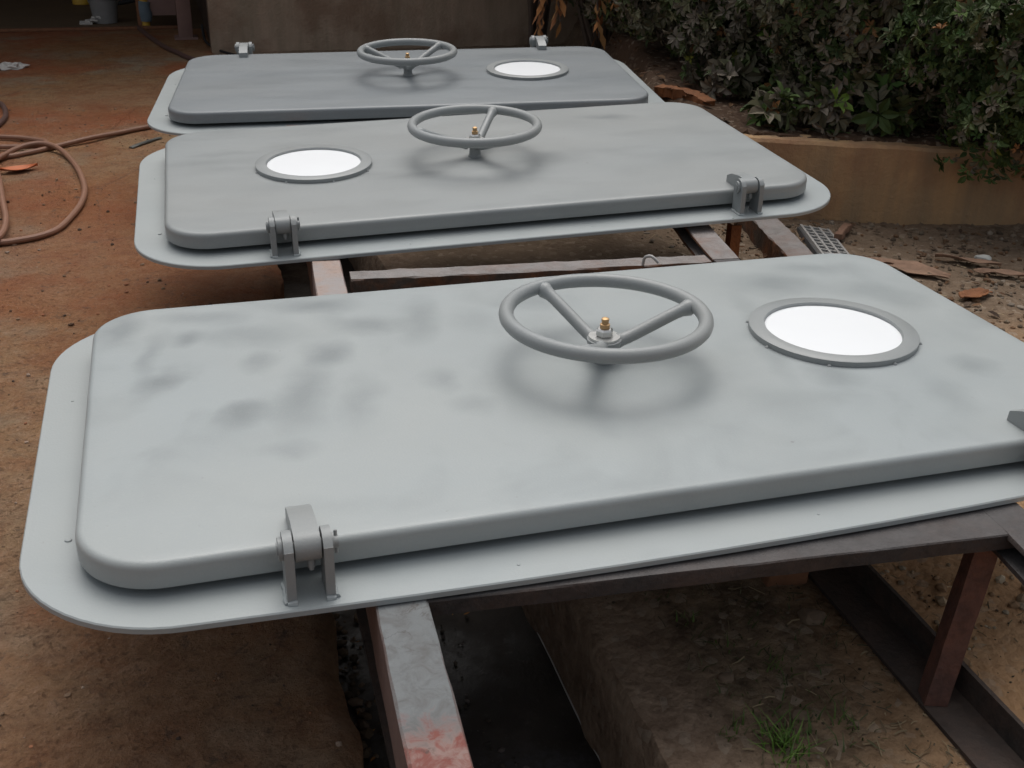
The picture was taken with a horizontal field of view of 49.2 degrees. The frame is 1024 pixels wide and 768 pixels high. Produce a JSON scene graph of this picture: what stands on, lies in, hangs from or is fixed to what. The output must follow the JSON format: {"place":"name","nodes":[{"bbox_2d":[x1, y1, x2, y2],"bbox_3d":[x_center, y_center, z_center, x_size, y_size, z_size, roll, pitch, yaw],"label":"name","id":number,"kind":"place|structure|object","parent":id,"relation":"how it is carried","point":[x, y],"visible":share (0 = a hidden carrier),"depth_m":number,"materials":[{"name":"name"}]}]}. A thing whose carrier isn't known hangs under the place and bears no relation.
{"place":"outdoors","nodes":[
{"label":"outdoors","id":0,"kind":"place"},
{"bbox_2d":[0,0,204,27],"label":"workshop floor","id":1,"kind":"structure","parent":0,"point":[36,13],"depth_m":8.89,"materials":[{"name":"concrete"}]},
{"bbox_2d":[72,0,88,4],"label":"yellow can","id":2,"kind":"object","parent":1,"relation":"on","point":[79,2],"visible":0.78,"depth_m":9.42,"materials":[{"name":"paint"}]},
{"bbox_2d":[80,16,100,24],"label":"paper scraps","id":3,"kind":"object","parent":1,"relation":"on","point":[92,20],"visible":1,"depth_m":8.47,"materials":[{"name":"white paper"}]},
{"bbox_2d":[87,0,117,23],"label":"bucket","id":4,"kind":"object","parent":1,"relation":"on","point":[106,11],"visible":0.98,"depth_m":8.47,"materials":[{"name":"grey plastic"}]},
{"bbox_2d":[135,0,141,25],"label":"ochre upright","id":5,"kind":"object","parent":1,"relation":"on","point":[138,16],"visible":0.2,"depth_m":8.32,"materials":[{"name":"metal"}]},
{"bbox_2d":[138,0,151,25],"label":"striped post","id":6,"kind":"object","parent":1,"relation":"on","point":[145,12],"visible":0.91,"depth_m":8.31,"materials":[{"name":"metal"}]},
{"bbox_2d":[0,28,363,767],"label":"ground","id":7,"kind":"structure","parent":0,"point":[142,700],"depth_m":2.50,"materials":[{"name":"brown soil"}]},
{"bbox_2d":[0,101,7,126],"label":"rubber hose","id":8,"kind":"object","parent":7,"relation":"on","point":[3,119],"visible":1,"depth_m":5.61,"materials":[{"name":"brown rubber"}]},
{"bbox_2d":[0,173,8,239],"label":"rubber hose","id":9,"kind":"object","parent":7,"relation":"on","point":[5,222],"visible":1,"depth_m":4.12,"materials":[{"name":"brown rubber"}]},
{"bbox_2d":[0,62,28,69],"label":"paper scrap","id":10,"kind":"object","parent":7,"relation":"on","point":[11,66],"visible":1,"depth_m":6.79,"materials":[{"name":"white paper"}]},
{"bbox_2d":[0,163,37,170],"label":"fallen leaf","id":11,"kind":"object","parent":7,"relation":"on","point":[18,167],"visible":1,"depth_m":4.75,"materials":[{"name":"orange plant"}]},
{"bbox_2d":[0,134,48,148],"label":"rubber hose","id":12,"kind":"object","parent":7,"relation":"on","point":[14,137],"visible":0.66,"depth_m":5.18,"materials":[{"name":"brown rubber"}]},
{"bbox_2d":[0,125,150,245],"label":"rubber hose","id":13,"kind":"object","parent":7,"relation":"on","point":[10,153],"visible":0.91,"depth_m":4.92,"materials":[{"name":"brown rubber"}]},
{"bbox_2d":[0,25,177,31],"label":"kerb strip","id":14,"kind":"object","parent":7,"relation":"on","point":[85,28],"depth_m":8.20,"materials":[{"name":"concrete"}]},
{"bbox_2d":[129,137,161,147],"bbox_3d":[-1.714,-1.132,5.229,0.026,0.009,0.218,11,27,19],"label":"metal strip","id":15,"kind":"object","parent":7,"relation":"on","point":[141,143],"visible":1,"depth_m":5.22,"materials":[{"name":"grey metal"}]},
{"bbox_2d":[136,25,195,60],"bbox_3d":[-2.120,-2.217,7.449,0.315,0.030,2.406,-19,33,-37],"label":"rubber hose","id":16,"kind":"object","parent":7,"relation":"on","point":[162,45],"visible":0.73,"depth_m":7.56,"materials":[{"name":"black rubber"}]},
{"bbox_2d":[0,107,341,767],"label":"grit","id":17,"kind":"object","parent":7,"relation":"on","point":[338,743],"visible":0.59,"depth_m":3.50,"materials":[{"name":"brown gravel"}]},
{"bbox_2d":[201,24,236,54],"bbox_3d":[-1.939,-2.302,7.541,0.112,0.108,1.080,-16,31,-31],"label":"cable","id":18,"kind":"object","parent":7,"relation":"on","point":[208,43],"visible":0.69,"depth_m":7.75,"materials":[{"name":"black rubber"}]},
{"bbox_2d":[147,0,1008,54],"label":"workshop","id":19,"kind":"structure","parent":7,"relation":"on","point":[274,25],"depth_m":7.74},
{"bbox_2d":[147,0,175,14],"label":"door panel","id":20,"kind":"structure","parent":19,"relation":"in","point":[158,7],"depth_m":8.36,"materials":[{"name":"brown wood"}]},
{"bbox_2d":[193,28,601,767],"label":"ground","id":21,"kind":"structure","parent":0,"point":[509,684],"depth_m":2.22,"materials":[{"name":"brown soil"}]},
{"bbox_2d":[333,610,386,767],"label":"gutter rubble","id":22,"kind":"object","parent":21,"relation":"on","point":[352,693],"visible":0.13,"depth_m":2.17,"materials":[{"name":"stone"}]},
{"bbox_2d":[344,610,468,761],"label":"leaf litter","id":23,"kind":"object","parent":21,"relation":"on","point":[372,758],"visible":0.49,"depth_m":2.13,"materials":[{"name":"brown plant"}]},
{"bbox_2d":[440,614,529,767],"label":"gutter rubble","id":24,"kind":"object","parent":21,"relation":"on","point":[500,750],"visible":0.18,"depth_m":2.13,"materials":[{"name":"stone"}]},
{"bbox_2d":[537,633,599,760],"bbox_3d":[0.181,0.717,1.990,0.007,0.003,1.080,-6,27,-16],"label":"wire","id":25,"kind":"object","parent":21,"relation":"on","point":[563,686],"visible":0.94,"depth_m":2.23,"materials":[{"name":"grey metal"}]},
{"bbox_2d":[261,17,1023,767],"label":"soil","id":26,"kind":"structure","parent":0,"point":[643,705],"depth_m":2.06,"materials":[{"name":"brown soil"}]},
{"bbox_2d":[527,0,550,46],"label":"hedge shrub","id":27,"kind":"object","parent":26,"relation":"on","point":[532,8],"visible":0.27,"depth_m":7.55,"materials":[{"name":"brown plant"}]},
{"bbox_2d":[532,0,547,35],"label":"dry twig","id":28,"kind":"object","parent":26,"relation":"on","point":[540,10],"visible":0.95,"depth_m":5.81,"materials":[{"name":"brown plant"}]},
{"bbox_2d":[553,0,613,49],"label":"hedge shrub","id":29,"kind":"object","parent":26,"relation":"on","point":[589,34],"visible":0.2,"depth_m":7.32,"materials":[{"name":"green plant"}]},
{"bbox_2d":[583,0,667,34],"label":"hedge shrub","id":30,"kind":"object","parent":26,"relation":"on","point":[611,23],"visible":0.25,"depth_m":6.47,"materials":[{"name":"green plant"}]},
{"bbox_2d":[286,125,1023,767],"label":"steel trestle","id":31,"kind":"object","parent":26,"relation":"on","point":[964,707],"visible":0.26,"depth_m":1.78,"materials":[{"name":"grey metal"}]},
{"bbox_2d":[147,35,663,135],"bbox_3d":[-0.423,-1.276,4.542,1.986,0.174,1.123,-4,29,-8],"label":"steel door","id":32,"kind":"structure","parent":31,"relation":"on","point":[245,87],"depth_m":4.41,"materials":[{"name":"grey metal"}]},
{"bbox_2d":[134,102,830,269],"bbox_3d":[-0.112,-0.712,3.386,1.986,0.174,1.123,-7,29,-13],"label":"steel door","id":33,"kind":"structure","parent":31,"relation":"on","point":[437,178],"depth_m":3.18,"materials":[{"name":"grey metal"}]},
{"bbox_2d":[19,253,1023,633],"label":"steel door","id":34,"kind":"structure","parent":31,"relation":"on","point":[223,465],"depth_m":1.88,"materials":[{"name":"grey metal"}]},
{"bbox_2d":[641,255,658,264],"bbox_3d":[0.352,-0.314,2.840,0.049,0.031,0.009,14,29,25],"label":"bent wire","id":35,"kind":"object","parent":31,"relation":"on","point":[655,259],"visible":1,"depth_m":2.83,"materials":[{"name":"grey metal"}]},
{"bbox_2d":[606,0,737,64],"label":"hedge shrub","id":36,"kind":"object","parent":26,"relation":"on","point":[645,18],"visible":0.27,"depth_m":5.62,"materials":[{"name":"green plant"}]},
{"bbox_2d":[550,0,565,36],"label":"dry twig","id":37,"kind":"object","parent":36,"relation":"attached to","point":[560,8],"visible":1,"depth_m":5.84,"materials":[{"name":"brown plant"}]},
{"bbox_2d":[591,0,606,49],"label":"dry twig","id":38,"kind":"object","parent":36,"relation":"attached to","point":[598,24],"visible":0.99,"depth_m":5.91,"materials":[{"name":"brown plant"}]},
{"bbox_2d":[608,0,618,11],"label":"dry twig","id":39,"kind":"object","parent":36,"relation":"attached to","point":[615,5],"visible":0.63,"depth_m":5.89,"materials":[{"name":"brown plant"}]},
{"bbox_2d":[654,84,715,105],"bbox_3d":[0.749,-1.241,4.826,0.084,0.067,0.307,-19,32,-36],"label":"bark piece","id":40,"kind":"object","parent":26,"relation":"on","point":[672,92],"visible":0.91,"depth_m":4.81,"materials":[{"name":"brown wood"}]},
{"bbox_2d":[718,672,733,683],"bbox_3d":[0.374,0.509,1.940,0.031,0.013,0.026,-6,27,-16],"label":"stone","id":41,"kind":"object","parent":26,"relation":"on","point":[726,677],"visible":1,"depth_m":1.93,"materials":[{"name":"stone"}]},
{"bbox_2d":[700,53,762,100],"bbox_3d":[0.948,-1.323,4.833,0.264,0.226,0.253,-6,27,-16],"label":"weed","id":42,"kind":"object","parent":26,"relation":"on","point":[734,71],"visible":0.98,"depth_m":4.78,"materials":[{"name":"green plant"}]},
{"bbox_2d":[658,0,813,89],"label":"hedge shrub","id":43,"kind":"object","parent":26,"relation":"on","point":[719,36],"visible":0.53,"depth_m":4.97,"materials":[{"name":"green plant"}]},
{"bbox_2d":[740,80,800,132],"bbox_3d":[1.015,-1.064,4.379,0.257,0.241,0.234,-6,27,-16],"label":"weed","id":44,"kind":"object","parent":26,"relation":"on","point":[776,109],"visible":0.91,"depth_m":4.35,"materials":[{"name":"green plant"}]},
{"bbox_2d":[737,218,812,257],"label":"steel beam","id":45,"kind":"structure","parent":26,"relation":"on","point":[773,238],"depth_m":3.95,"materials":[{"name":"grey metal"}]},
{"bbox_2d":[759,62,808,113],"bbox_3d":[1.133,-1.158,4.572,0.252,0.300,0.276,-6,27,-16],"label":"weed","id":46,"kind":"object","parent":26,"relation":"on","point":[766,87],"visible":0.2,"depth_m":4.57,"materials":[{"name":"green plant"}]},
{"bbox_2d":[760,572,808,586],"bbox_3d":[0.530,0.358,2.208,0.094,0.057,0.079,-4,26,-10],"label":"broken brick","id":47,"kind":"object","parent":26,"relation":"on","point":[796,579],"visible":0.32,"depth_m":2.18,"materials":[{"name":"brown brick"}]},
{"bbox_2d":[791,709,809,721],"bbox_3d":[0.481,0.555,1.866,0.033,0.016,0.027,4,26,5],"label":"stone","id":48,"kind":"object","parent":26,"relation":"on","point":[800,716],"visible":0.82,"depth_m":1.86,"materials":[{"name":"grey stone"}]},
{"bbox_2d":[643,578,960,767],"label":"straw","id":49,"kind":"object","parent":26,"relation":"on","point":[812,717],"visible":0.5,"depth_m":1.92,"materials":[{"name":"brown plant"}]},
{"bbox_2d":[604,30,999,132],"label":"leaf litter","id":50,"kind":"object","parent":26,"relation":"on","point":[730,104],"visible":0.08,"depth_m":5.10,"materials":[{"name":"brown plant"}]},
{"bbox_2d":[797,608,825,625],"bbox_3d":[0.564,0.437,2.095,0.053,0.025,0.047,-6,27,-16],"label":"stone","id":51,"kind":"object","parent":26,"relation":"on","point":[808,616],"visible":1,"depth_m":2.08,"materials":[{"name":"stone"}]},
{"bbox_2d":[797,224,848,253],"bbox_3d":[1.142,-0.497,4.086,0.130,0.050,0.360,8,25,-4],"label":"drain grating","id":52,"kind":"object","parent":26,"relation":"on","point":[817,240],"visible":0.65,"depth_m":4.09,"materials":[{"name":"grey metal"}]},
{"bbox_2d":[793,75,863,140],"bbox_3d":[1.228,-1.066,4.380,0.260,0.287,0.326,1,26,-1],"label":"weed","id":53,"kind":"object","parent":26,"relation":"on","point":[814,100],"visible":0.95,"depth_m":4.32,"materials":[{"name":"green plant"}]},
{"bbox_2d":[641,129,1023,337],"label":"gravel","id":54,"kind":"structure","parent":26,"relation":"on","point":[929,259],"depth_m":4.06,"materials":[{"name":"brown gravel"}]},
{"bbox_2d":[935,253,1001,265],"bbox_3d":[1.602,-0.439,3.928,0.220,0.019,0.063,12,19,20],"label":"bark piece","id":55,"kind":"object","parent":54,"relation":"on","point":[980,261],"visible":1,"depth_m":3.92,"materials":[{"name":"brown wood"}]},
{"bbox_2d":[974,255,991,259],"bbox_3d":[1.675,-0.447,3.976,0.059,0.028,0.040,9,27,15],"label":"pale stone","id":56,"kind":"object","parent":54,"relation":"on","point":[986,257],"visible":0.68,"depth_m":3.96,"materials":[{"name":"white stone"}]},
{"bbox_2d":[641,224,1023,332],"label":"straw","id":57,"kind":"object","parent":26,"relation":"on","point":[868,243],"visible":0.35,"depth_m":4.07,"materials":[{"name":"brown plant"}]},
{"bbox_2d":[806,64,867,129],"bbox_3d":[1.317,-1.134,4.487,0.303,0.293,0.284,-6,27,-16],"label":"weed","id":58,"kind":"object","parent":26,"relation":"on","point":[825,81],"visible":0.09,"depth_m":4.42,"materials":[{"name":"green plant"}]},
{"bbox_2d":[834,223,852,239],"bbox_3d":[1.242,-0.574,4.188,0.035,0.027,0.157,14,29,25],"label":"wooden stick","id":59,"kind":"object","parent":26,"relation":"on","point":[842,231],"visible":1,"depth_m":4.16,"materials":[{"name":"brown wood"}]},
{"bbox_2d":[678,586,1023,750],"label":"leaf litter","id":60,"kind":"object","parent":26,"relation":"on","point":[798,587],"visible":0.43,"depth_m":2.06,"materials":[{"name":"brown plant"}]},
{"bbox_2d":[735,0,1005,127],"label":"hedge shrub","id":61,"kind":"object","parent":26,"relation":"on","point":[846,34],"visible":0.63,"depth_m":4.35,"materials":[{"name":"green plant"}]},
{"bbox_2d":[863,256,892,263],"bbox_3d":[1.279,-0.432,3.909,0.121,0.017,0.064,9,27,15],"label":"bark piece","id":62,"kind":"object","parent":26,"relation":"on","point":[878,257],"visible":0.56,"depth_m":3.92,"materials":[{"name":"brown wood"}]},
{"bbox_2d":[739,135,1023,340],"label":"leaf litter","id":63,"kind":"object","parent":26,"relation":"on","point":[947,281],"visible":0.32,"depth_m":4.00,"materials":[{"name":"brown plant"}]},
{"bbox_2d":[744,134,1023,224],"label":"retaining wall","id":64,"kind":"structure","parent":26,"relation":"on","point":[902,183],"depth_m":4.30,"materials":[{"name":"concrete"}]},
{"bbox_2d":[851,73,918,136],"bbox_3d":[1.472,-1.077,4.397,0.247,0.292,0.306,10,27,17],"label":"weed","id":65,"kind":"object","parent":26,"relation":"on","point":[881,116],"visible":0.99,"depth_m":4.33,"materials":[{"name":"green plant"}]},
{"bbox_2d":[876,258,950,278],"bbox_3d":[1.370,-0.397,3.834,0.260,0.017,0.097,20,37,33],"label":"bark piece","id":66,"kind":"object","parent":26,"relation":"on","point":[913,267],"visible":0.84,"depth_m":3.84,"materials":[{"name":"brown wood"}]},
{"bbox_2d":[876,562,1023,689],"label":"straw","id":67,"kind":"object","parent":26,"relation":"on","point":[937,616],"visible":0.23,"depth_m":2.11,"materials":[{"name":"brown plant"}]},
{"bbox_2d":[877,0,1023,183],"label":"hedge shrub","id":68,"kind":"object","parent":26,"relation":"on","point":[976,109],"visible":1,"depth_m":4.01,"materials":[{"name":"green plant"}]},
{"bbox_2d":[958,287,992,297],"bbox_3d":[1.506,-0.295,3.634,0.131,0.018,0.066,-12,29,-26],"label":"bark piece","id":69,"kind":"object","parent":26,"relation":"on","point":[978,292],"visible":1,"depth_m":3.64,"materials":[{"name":"brown wood"}]},
{"bbox_2d":[974,268,1023,276],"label":"bark piece","id":70,"kind":"object","parent":26,"relation":"on","point":[998,271],"visible":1,"depth_m":3.83,"materials":[{"name":"brown wood"}]},
{"bbox_2d":[645,584,922,767],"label":"grass","id":71,"kind":"structure","parent":0,"point":[788,739],"depth_m":1.83,"materials":[{"name":"green plant"}]},
{"bbox_2d":[606,564,1014,767],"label":"gravel","id":72,"kind":"structure","parent":0,"point":[763,697],"depth_m":1.97,"materials":[{"name":"brown gravel"}]},
{"bbox_2d":[873,561,1023,709],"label":"gravel","id":73,"kind":"structure","parent":0,"point":[942,600],"depth_m":2.17,"materials":[{"name":"brown gravel"}]}
]}

